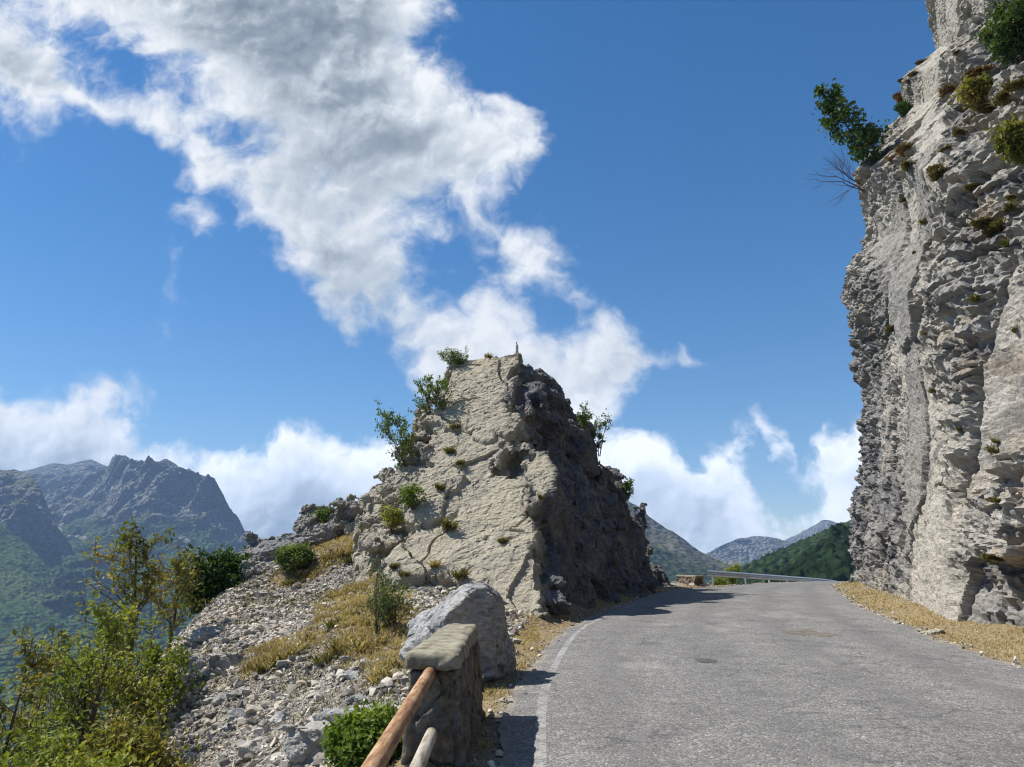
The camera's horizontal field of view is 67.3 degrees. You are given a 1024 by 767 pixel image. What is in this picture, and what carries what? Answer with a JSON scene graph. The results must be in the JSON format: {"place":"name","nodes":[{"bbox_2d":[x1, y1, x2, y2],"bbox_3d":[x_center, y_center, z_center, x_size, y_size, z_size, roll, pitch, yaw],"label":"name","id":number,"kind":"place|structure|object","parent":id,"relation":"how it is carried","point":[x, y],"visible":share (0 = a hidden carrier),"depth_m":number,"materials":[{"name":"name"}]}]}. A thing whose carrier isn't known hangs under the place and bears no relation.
{"place":"outdoors","nodes":[
{"label":"outdoors","id":0,"kind":"place"},
{"bbox_2d":[0,523,61,636],"bbox_3d":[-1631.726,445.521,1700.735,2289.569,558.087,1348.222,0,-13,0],"label":"hill","id":1,"kind":"structure","parent":0,"point":[26,581],"depth_m":1648.63,"materials":[{"name":"plant"}]},
{"bbox_2d":[0,469,74,555],"bbox_3d":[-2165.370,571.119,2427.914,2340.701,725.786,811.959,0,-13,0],"label":"mountain","id":2,"kind":"structure","parent":0,"point":[26,516],"depth_m":2166.53,"materials":[{"name":"stone"}]},
{"bbox_2d":[0,454,250,766],"bbox_3d":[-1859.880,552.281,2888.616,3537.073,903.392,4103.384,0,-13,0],"label":"mountain","id":3,"kind":"structure","parent":0,"point":[90,500],"depth_m":2593.25,"materials":[{"name":"stone"}]},
{"bbox_2d":[0,0,935,553],"label":"sky","id":4,"kind":"structure","parent":0,"point":[230,230],"materials":[{"name":"blue"}]},
{"bbox_2d":[109,537,1023,766],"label":"ground","id":5,"kind":"structure","parent":0,"point":[543,626],"depth_m":16.01,"materials":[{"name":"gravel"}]},
{"bbox_2d":[0,621,67,766],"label":"tree","id":6,"kind":"object","parent":5,"relation":"on","point":[35,666],"visible":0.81,"depth_m":12.35,"materials":[{"name":"green plant"}]},
{"bbox_2d":[4,624,76,764],"bbox_3d":[-9.613,7.240,15.489,1.252,4.542,1.350,8,-16,-31],"label":"tree","id":7,"kind":"object","parent":5,"relation":"on","point":[64,636],"visible":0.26,"depth_m":16.04,"materials":[{"name":"green plant"}]},
{"bbox_2d":[20,623,73,750],"bbox_3d":[-8.275,6.911,13.607,1.527,5.230,1.051,-9,-16,32],"label":"dead tree","id":8,"kind":"object","parent":5,"relation":"on","point":[42,688],"visible":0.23,"depth_m":13.56,"materials":[{"name":"wood"}]},
{"bbox_2d":[0,710,113,766],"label":"bush","id":9,"kind":"object","parent":5,"relation":"on","point":[63,736],"visible":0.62,"depth_m":10.87,"materials":[{"name":"green plant"}]},
{"bbox_2d":[0,726,155,766],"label":"bush","id":10,"kind":"object","parent":5,"relation":"on","point":[117,758],"visible":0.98,"depth_m":10.28,"materials":[{"name":"green plant"}]},
{"bbox_2d":[8,593,181,766],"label":"tree","id":11,"kind":"object","parent":5,"relation":"on","point":[92,667],"visible":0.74,"depth_m":13.40,"materials":[{"name":"green plant"}]},
{"bbox_2d":[70,515,176,720],"bbox_3d":[-8.723,5.436,17.002,2.015,5.027,2.434,5,-14,-19],"label":"tree","id":12,"kind":"object","parent":5,"relation":"on","point":[150,584],"visible":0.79,"depth_m":17.17,"materials":[{"name":"green plant"}]},
{"bbox_2d":[55,687,200,766],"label":"bush","id":13,"kind":"object","parent":5,"relation":"on","point":[138,735],"visible":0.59,"depth_m":11.61,"materials":[{"name":"green plant"}]},
{"bbox_2d":[102,637,206,737],"bbox_3d":[-7.286,6.141,15.329,2.188,2.019,1.957,0,-13,0],"label":"tree","id":14,"kind":"object","parent":5,"relation":"on","point":[168,682],"visible":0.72,"depth_m":15.26,"materials":[{"name":"green plant"}]},
{"bbox_2d":[148,594,162,674],"bbox_3d":[-9.151,6.326,19.578,0.334,2.645,0.348,0,-13,0],"label":"dead tree","id":15,"kind":"object","parent":5,"relation":"on","point":[155,619],"visible":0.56,"depth_m":19.66,"materials":[{"name":"wood"}]},
{"bbox_2d":[151,544,211,654],"bbox_3d":[-8.707,5.851,20.127,1.566,3.220,1.666,-13,-18,43],"label":"tree","id":16,"kind":"object","parent":5,"relation":"on","point":[178,565],"visible":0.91,"depth_m":20.22,"materials":[{"name":"green plant"}]},
{"bbox_2d":[161,654,204,680],"bbox_3d":[-7.301,6.483,17.253,1.048,0.787,0.897,7,-15,-28],"label":"stone","id":17,"kind":"object","parent":5,"relation":"on","point":[194,659],"visible":0.21,"depth_m":17.09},
{"bbox_2d":[187,626,220,642],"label":"stone","id":18,"kind":"object","parent":5,"relation":"on","point":[202,634],"visible":0.58,"depth_m":19.58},
{"bbox_2d":[170,540,259,617],"bbox_3d":[-9.647,6.433,25.058,2.652,2.617,3.277,3,-14,-14],"label":"tree","id":19,"kind":"object","parent":5,"relation":"on","point":[222,570],"visible":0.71,"depth_m":24.31,"materials":[{"name":"green plant"}]},
{"bbox_2d":[211,691,227,705],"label":"stone","id":20,"kind":"object","parent":5,"relation":"on","point":[219,697],"visible":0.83,"depth_m":14.51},
{"bbox_2d":[207,652,247,677],"bbox_3d":[-5.999,6.016,16.341,0.945,0.575,0.605,0,-13,0],"label":"stone","id":21,"kind":"object","parent":5,"relation":"on","point":[220,662],"visible":0.55,"depth_m":16.20,"materials":[{"name":"stone"}]},
{"bbox_2d":[222,721,235,731],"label":"stone","id":22,"kind":"object","parent":5,"relation":"on","point":[225,728],"visible":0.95,"depth_m":13.21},
{"bbox_2d":[228,707,244,717],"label":"stone","id":23,"kind":"object","parent":5,"relation":"on","point":[236,712],"visible":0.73,"depth_m":13.53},
{"bbox_2d":[238,559,265,580],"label":"skyline rock","id":24,"kind":"object","parent":5,"relation":"on","point":[255,567],"visible":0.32,"depth_m":25.15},
{"bbox_2d":[238,736,267,760],"bbox_3d":[-3.640,5.224,10.889,0.469,0.371,0.397,4,-14,-18],"label":"stone","id":25,"kind":"object","parent":5,"relation":"on","point":[253,746],"visible":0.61,"depth_m":10.81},
{"bbox_2d":[245,704,264,714],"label":"stone","id":26,"kind":"object","parent":5,"relation":"on","point":[250,709],"visible":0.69,"depth_m":13.47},
{"bbox_2d":[247,662,271,674],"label":"grass tuft","id":27,"kind":"object","parent":5,"relation":"on","point":[259,668],"visible":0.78,"depth_m":15.09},
{"bbox_2d":[261,651,291,668],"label":"grass tuft","id":28,"kind":"object","parent":5,"relation":"on","point":[274,658],"visible":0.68,"depth_m":15.21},
{"bbox_2d":[239,532,324,563],"bbox_3d":[-8.240,6.356,27.156,2.754,2.185,2.540,6,-15,-25],"label":"skyline rock","id":29,"kind":"object","parent":5,"relation":"on","point":[264,549],"visible":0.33,"depth_m":26.87,"materials":[{"name":"stone"}]},
{"bbox_2d":[273,710,290,723],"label":"stone","id":30,"kind":"object","parent":5,"relation":"on","point":[282,715],"visible":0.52,"depth_m":11.53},
{"bbox_2d":[273,645,314,659],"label":"grass tuft","id":31,"kind":"object","parent":5,"relation":"on","point":[290,651],"visible":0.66,"depth_m":15.34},
{"bbox_2d":[271,541,317,574],"bbox_3d":[-7.098,5.744,25.316,1.402,1.166,1.799,0,-13,0],"label":"shrub","id":32,"kind":"object","parent":5,"relation":"on","point":[298,556],"visible":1,"depth_m":24.92,"materials":[{"name":"green plant"}]},
{"bbox_2d":[277,720,330,766],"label":"stone","id":33,"kind":"object","parent":5,"relation":"on","point":[302,746],"visible":0.56,"depth_m":8.97,"materials":[{"name":"stone"}]},
{"bbox_2d":[302,631,322,642],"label":"grass tuft","id":34,"kind":"object","parent":5,"relation":"on","point":[310,637],"visible":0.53,"depth_m":16.13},
{"bbox_2d":[96,534,532,766],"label":"scree","id":35,"kind":"structure","parent":5,"relation":"on","point":[262,728],"depth_m":15.01,"materials":[{"name":"stone"}]},
{"bbox_2d":[317,689,402,766],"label":"shrub","id":36,"kind":"object","parent":35,"relation":"on","point":[354,736],"visible":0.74,"depth_m":7.08,"materials":[{"name":"green plant"}]},
{"bbox_2d":[309,650,336,666],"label":"grass tuft","id":37,"kind":"object","parent":5,"relation":"on","point":[326,657],"visible":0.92,"depth_m":14.68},
{"bbox_2d":[323,616,346,628],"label":"grass tuft","id":38,"kind":"object","parent":5,"relation":"on","point":[329,624],"visible":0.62,"depth_m":16.84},
{"bbox_2d":[316,635,358,656],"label":"grass tuft","id":39,"kind":"object","parent":5,"relation":"on","point":[334,647],"visible":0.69,"depth_m":14.96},
{"bbox_2d":[292,497,383,544],"bbox_3d":[-6.647,5.629,30.029,4.107,2.146,3.753,0,-13,0],"label":"skyline rock","id":40,"kind":"object","parent":5,"relation":"on","point":[306,523],"visible":0.35,"depth_m":29.09,"materials":[{"name":"stone"}]},
{"bbox_2d":[311,506,334,523],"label":"shrub","id":41,"kind":"object","parent":40,"relation":"on","point":[322,516],"visible":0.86,"depth_m":29.75,"materials":[{"name":"green plant"}]},
{"bbox_2d":[333,547,353,557],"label":"grass tuft","id":42,"kind":"object","parent":5,"relation":"on","point":[341,550],"visible":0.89,"depth_m":25.44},
{"bbox_2d":[335,607,364,618],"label":"grass tuft","id":43,"kind":"object","parent":5,"relation":"on","point":[344,614],"visible":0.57,"depth_m":17.43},
{"bbox_2d":[336,631,364,642],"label":"grass tuft","id":44,"kind":"object","parent":5,"relation":"on","point":[352,635],"visible":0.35,"depth_m":15.45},
{"bbox_2d":[344,669,359,679],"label":"stone","id":45,"kind":"object","parent":5,"relation":"on","point":[350,673],"visible":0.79,"depth_m":12.18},
{"bbox_2d":[308,703,396,723],"bbox_3d":[-2.018,4.334,9.637,0.773,0.534,1.064,-13,-18,43],"label":"stone","id":46,"kind":"object","parent":5,"relation":"on","point":[324,714],"visible":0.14,"depth_m":9.50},
{"bbox_2d":[353,695,366,703],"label":"stone","id":47,"kind":"object","parent":5,"relation":"on","point":[358,698],"visible":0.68,"depth_m":10.93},
{"bbox_2d":[356,617,379,628],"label":"grass tuft","id":48,"kind":"object","parent":5,"relation":"on","point":[366,622],"visible":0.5,"depth_m":16.30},
{"bbox_2d":[343,635,394,655],"bbox_3d":[-2.722,4.991,14.603,0.995,0.416,1.061,7,-3,-28],"label":"grass tuft","id":49,"kind":"object","parent":5,"relation":"on","point":[359,647],"visible":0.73,"depth_m":14.62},
{"bbox_2d":[353,666,394,683],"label":"grass tuft","id":50,"kind":"object","parent":5,"relation":"on","point":[373,675],"visible":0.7,"depth_m":11.70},
{"bbox_2d":[356,554,397,635],"bbox_3d":[-2.551,4.309,15.309,0.962,1.821,0.785,-11,-17,38],"label":"shrub","id":51,"kind":"object","parent":5,"relation":"on","point":[384,589],"visible":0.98,"depth_m":15.34,"materials":[{"name":"green plant"}]},
{"bbox_2d":[367,630,405,645],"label":"grass tuft","id":52,"kind":"object","parent":5,"relation":"on","point":[385,638],"visible":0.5,"depth_m":14.81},
{"bbox_2d":[230,532,543,766],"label":"dry grass","id":53,"kind":"structure","parent":5,"relation":"on","point":[349,604],"depth_m":16.59,"materials":[{"name":"plant"}]},
{"bbox_2d":[373,657,402,669],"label":"grass tuft","id":54,"kind":"object","parent":5,"relation":"on","point":[389,662],"visible":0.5,"depth_m":12.18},
{"bbox_2d":[366,579,416,627],"bbox_3d":[-2.472,4.580,15.795,1.086,1.128,1.182,3,-14,-13],"label":"shrub","id":55,"kind":"object","parent":5,"relation":"on","point":[390,611],"visible":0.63,"depth_m":15.88,"materials":[{"name":"green plant"}]},
{"bbox_2d":[388,625,408,636],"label":"grass tuft","id":56,"kind":"object","parent":5,"relation":"on","point":[400,630],"visible":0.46,"depth_m":15.34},
{"bbox_2d":[401,623,485,766],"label":"stone pillar","id":57,"kind":"structure","parent":5,"relation":"on","point":[451,711],"depth_m":6.53,"materials":[{"name":"stone"}]},
{"bbox_2d":[361,667,437,766],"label":"pipe railing","id":58,"kind":"object","parent":57,"relation":"attached to","point":[382,750],"visible":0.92,"depth_m":4.86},
{"bbox_2d":[399,583,515,681],"bbox_3d":[-0.774,3.868,11.427,1.710,1.754,1.713,0,-13,0],"label":"boulder","id":59,"kind":"object","parent":5,"relation":"on","point":[481,606],"visible":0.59,"depth_m":11.05,"materials":[{"name":"stone"}]},
{"bbox_2d":[339,353,679,620],"bbox_3d":[-2.517,5.061,33.129,17.597,11.302,24.073,-5,-14,21],"label":"rock outcrop","id":60,"kind":"object","parent":5,"relation":"on","point":[520,437],"visible":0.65,"depth_m":25.82,"materials":[{"name":"stone"}]},
{"bbox_2d":[379,503,404,531],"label":"shrub","id":61,"kind":"object","parent":60,"relation":"on","point":[394,515],"visible":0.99,"depth_m":24.45,"materials":[{"name":"green plant"}]},
{"bbox_2d":[374,396,418,469],"bbox_3d":[-4.185,2.006,27.732,1.764,3.056,2.197,0,-13,0],"label":"shrub","id":62,"kind":"object","parent":60,"relation":"on","point":[406,440],"visible":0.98,"depth_m":27.66,"materials":[{"name":"green plant"}]},
{"bbox_2d":[396,481,429,509],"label":"shrub","id":63,"kind":"object","parent":60,"relation":"on","point":[408,495],"visible":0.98,"depth_m":23.71,"materials":[{"name":"green plant"}]},
{"bbox_2d":[408,373,458,416],"bbox_3d":[-2.955,0.822,28.673,1.994,2.625,1.610,0,-13,0],"label":"shrub","id":64,"kind":"object","parent":60,"relation":"on","point":[443,384],"visible":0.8,"depth_m":28.71,"materials":[{"name":"green plant"}]},
{"bbox_2d":[425,559,442,567],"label":"grass tuft","id":65,"kind":"object","parent":60,"relation":"on","point":[434,565],"visible":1,"depth_m":21.61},
{"bbox_2d":[440,516,460,529],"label":"grass tuft","id":66,"kind":"object","parent":60,"relation":"on","point":[446,524],"visible":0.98,"depth_m":22.70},
{"bbox_2d":[437,347,469,367],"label":"shrub","id":67,"kind":"object","parent":60,"relation":"on","point":[458,358],"visible":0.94,"depth_m":31.36,"materials":[{"name":"green plant"}]},
{"bbox_2d":[448,567,469,578],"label":"grass tuft","id":68,"kind":"object","parent":60,"relation":"on","point":[462,573],"visible":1,"depth_m":20.54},
{"bbox_2d":[576,401,594,427],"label":"shrub","id":69,"kind":"object","parent":60,"relation":"on","point":[583,417],"visible":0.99,"depth_m":32.05,"materials":[{"name":"green plant"}]},
{"bbox_2d":[588,408,612,455],"bbox_3d":[3.804,2.090,32.780,1.069,2.068,0.933,-10,-17,37],"label":"shrub","id":70,"kind":"object","parent":60,"relation":"on","point":[599,435],"visible":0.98,"depth_m":32.70,"materials":[{"name":"green plant"}]},
{"bbox_2d":[620,477,634,500],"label":"shrub","id":71,"kind":"object","parent":60,"relation":"on","point":[627,486],"visible":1,"depth_m":34.98,"materials":[{"name":"green plant"}]},
{"bbox_2d":[675,575,703,586],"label":"stone wall","id":72,"kind":"structure","parent":5,"relation":"on","point":[697,580],"depth_m":37.73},
{"bbox_2d":[710,577,727,584],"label":"shrub","id":73,"kind":"object","parent":5,"relation":"on","point":[719,581],"visible":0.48,"depth_m":39.95,"materials":[{"name":"green plant"}]},
{"bbox_2d":[721,560,741,584],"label":"shrub","id":74,"kind":"object","parent":5,"relation":"on","point":[735,567],"visible":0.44,"depth_m":41.42,"materials":[{"name":"green plant"}]},
{"bbox_2d":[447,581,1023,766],"bbox_3d":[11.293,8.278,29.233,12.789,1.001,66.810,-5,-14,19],"label":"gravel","id":75,"kind":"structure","parent":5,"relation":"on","point":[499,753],"depth_m":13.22,"materials":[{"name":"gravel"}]},
{"bbox_2d":[707,570,834,586],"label":"guardrail","id":76,"kind":"object","parent":5,"relation":"on","point":[727,574],"visible":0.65,"depth_m":42.20,"materials":[{"name":"metal"}]},
{"bbox_2d":[621,581,1023,664],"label":"dry grass","id":77,"kind":"structure","parent":5,"relation":"on","point":[846,584],"depth_m":19.64,"materials":[{"name":"plant"}]},
{"bbox_2d":[920,629,945,634],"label":"stone","id":78,"kind":"object","parent":5,"relation":"on","point":[935,631],"visible":0.68,"depth_m":17.13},
{"bbox_2d":[626,501,732,584],"bbox_3d":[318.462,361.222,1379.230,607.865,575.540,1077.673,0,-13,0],"label":"hill","id":79,"kind":"structure","parent":0,"point":[674,555],"depth_m":1349.33,"materials":[{"name":"stone"}]},
{"bbox_2d":[705,536,790,565],"bbox_3d":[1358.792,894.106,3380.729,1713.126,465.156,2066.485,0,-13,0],"label":"mountain","id":80,"kind":"structure","parent":0,"point":[743,551],"depth_m":3157.84,"materials":[{"name":"stone"}]},
{"bbox_2d":[497,581,1023,766],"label":"road","id":81,"kind":"structure","parent":0,"point":[636,684],"depth_m":9.79,"materials":[{"name":"asphalt"}]},
{"bbox_2d":[533,589,680,766],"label":"road marking","id":82,"kind":"object","parent":81,"relation":"on","point":[538,724],"visible":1,"depth_m":8.36,"materials":[{"name":"paint"}]},
{"bbox_2d":[779,629,842,636],"bbox_3d":[6.547,5.486,16.926,1.138,0.037,1.564,0,-13,0],"label":"road stain","id":83,"kind":"object","parent":81,"relation":"on","point":[822,635],"visible":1,"depth_m":16.78,"materials":[{"name":"grey"}]},
{"bbox_2d":[714,520,850,584],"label":"hill","id":84,"kind":"structure","parent":0,"point":[779,559],"depth_m":503.36,"materials":[{"name":"plant"}]},
{"bbox_2d":[765,523,856,582],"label":"hill","id":85,"kind":"structure","parent":0,"point":[830,558],"depth_m":287.26,"materials":[{"name":"green plant"}]},
{"bbox_2d":[783,520,847,543],"bbox_3d":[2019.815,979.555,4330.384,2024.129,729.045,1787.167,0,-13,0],"label":"mountain","id":86,"kind":"structure","parent":0,"point":[820,526],"depth_m":4414.43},
{"bbox_2d":[840,0,1023,627],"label":"cliff","id":87,"kind":"structure","parent":0,"point":[929,524],"depth_m":22.42,"materials":[{"name":"stone"}]},
{"bbox_2d":[805,143,863,206],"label":"bare branches","id":88,"kind":"object","parent":87,"relation":"attached to","point":[842,172],"visible":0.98,"depth_m":42.31,"materials":[{"name":"brown plant"}]},
{"bbox_2d":[811,78,895,165],"bbox_3d":[16.926,-12.628,38.144,3.735,5.048,2.275,-3,-14,13],"label":"tree","id":89,"kind":"object","parent":87,"relation":"on","point":[869,134],"visible":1,"depth_m":37.90,"materials":[{"name":"green plant"}]},
{"bbox_2d":[891,140,914,156],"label":"grass tuft","id":90,"kind":"object","parent":87,"relation":"on","point":[901,149],"visible":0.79,"depth_m":30.28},
{"bbox_2d":[894,98,913,118],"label":"bush","id":91,"kind":"object","parent":87,"relation":"on","point":[902,108],"visible":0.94,"depth_m":42.08,"materials":[{"name":"green plant"}]},
{"bbox_2d":[899,158,918,172],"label":"grass tuft","id":92,"kind":"object","parent":87,"relation":"on","point":[905,165],"visible":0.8,"depth_m":27.45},
{"bbox_2d":[925,162,946,175],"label":"grass tuft","id":93,"kind":"object","parent":87,"relation":"attached to","point":[930,168],"visible":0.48,"depth_m":22.80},
{"bbox_2d":[927,163,947,182],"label":"grass tuft","id":94,"kind":"object","parent":87,"relation":"attached to","point":[934,176],"visible":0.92,"depth_m":21.46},
{"bbox_2d":[936,81,957,98],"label":"grass tuft","id":95,"kind":"object","parent":87,"relation":"on","point":[944,90],"visible":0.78,"depth_m":31.48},
{"bbox_2d":[952,127,965,135],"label":"grass tuft","id":96,"kind":"object","parent":87,"relation":"on","point":[958,130],"visible":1,"depth_m":23.06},
{"bbox_2d":[950,66,992,113],"bbox_3d":[13.638,-8.523,22.758,1.341,1.188,1.266,-3,-14,14],"label":"bush","id":97,"kind":"object","parent":87,"relation":"on","point":[974,91],"visible":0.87,"depth_m":22.48,"materials":[{"name":"green plant"}]},
{"bbox_2d":[962,182,981,191],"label":"grass tuft","id":98,"kind":"object","parent":87,"relation":"on","point":[970,187],"visible":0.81,"depth_m":19.36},
{"bbox_2d":[967,291,980,302],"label":"grass tuft","id":99,"kind":"object","parent":87,"relation":"on","point":[973,298],"visible":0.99,"depth_m":18.81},
{"bbox_2d":[964,215,992,229],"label":"grass tuft","id":100,"kind":"object","parent":87,"relation":"on","point":[980,223],"visible":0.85,"depth_m":18.69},
{"bbox_2d":[962,62,997,76],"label":"grass tuft","id":101,"kind":"object","parent":87,"relation":"on","point":[977,70],"visible":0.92,"depth_m":22.93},
{"bbox_2d":[975,98,996,113],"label":"grass tuft","id":102,"kind":"object","parent":87,"relation":"on","point":[982,109],"visible":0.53,"depth_m":22.45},
{"bbox_2d":[979,444,998,452],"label":"grass tuft","id":103,"kind":"object","parent":87,"relation":"on","point":[990,449],"visible":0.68,"depth_m":18.29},
{"bbox_2d":[978,552,1003,562],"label":"grass tuft","id":104,"kind":"object","parent":87,"relation":"on","point":[987,558],"visible":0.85,"depth_m":17.27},
{"bbox_2d":[980,221,1002,236],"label":"grass tuft","id":105,"kind":"object","parent":87,"relation":"on","point":[989,231],"visible":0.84,"depth_m":18.55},
{"bbox_2d":[985,496,1000,502],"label":"grass tuft","id":106,"kind":"object","parent":87,"relation":"on","point":[993,499],"visible":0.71,"depth_m":16.96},
{"bbox_2d":[973,0,1023,65],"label":"bush","id":107,"kind":"object","parent":87,"relation":"on","point":[1004,37],"visible":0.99,"depth_m":20.42,"materials":[{"name":"green plant"}]},
{"bbox_2d":[991,216,1005,229],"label":"grass tuft","id":108,"kind":"object","parent":87,"relation":"on","point":[997,225],"visible":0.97,"depth_m":18.19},
{"bbox_2d":[985,88,1013,106],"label":"grass tuft","id":109,"kind":"object","parent":87,"relation":"on","point":[1000,98],"visible":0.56,"depth_m":19.50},
{"bbox_2d":[983,111,1023,165],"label":"bush","id":110,"kind":"object","parent":87,"relation":"on","point":[1008,138],"visible":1,"depth_m":17.35,"materials":[{"name":"green plant"}]},
{"bbox_2d":[997,236,1011,246],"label":"grass tuft","id":111,"kind":"object","parent":87,"relation":"on","point":[1004,243],"visible":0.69,"depth_m":17.95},
{"bbox_2d":[998,198,1020,212],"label":"grass tuft","id":112,"kind":"object","parent":87,"relation":"on","point":[1010,205],"visible":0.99,"depth_m":17.86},
{"bbox_2d":[999,76,1023,92],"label":"grass tuft","id":113,"kind":"object","parent":87,"relation":"on","point":[1012,86],"visible":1,"depth_m":17.47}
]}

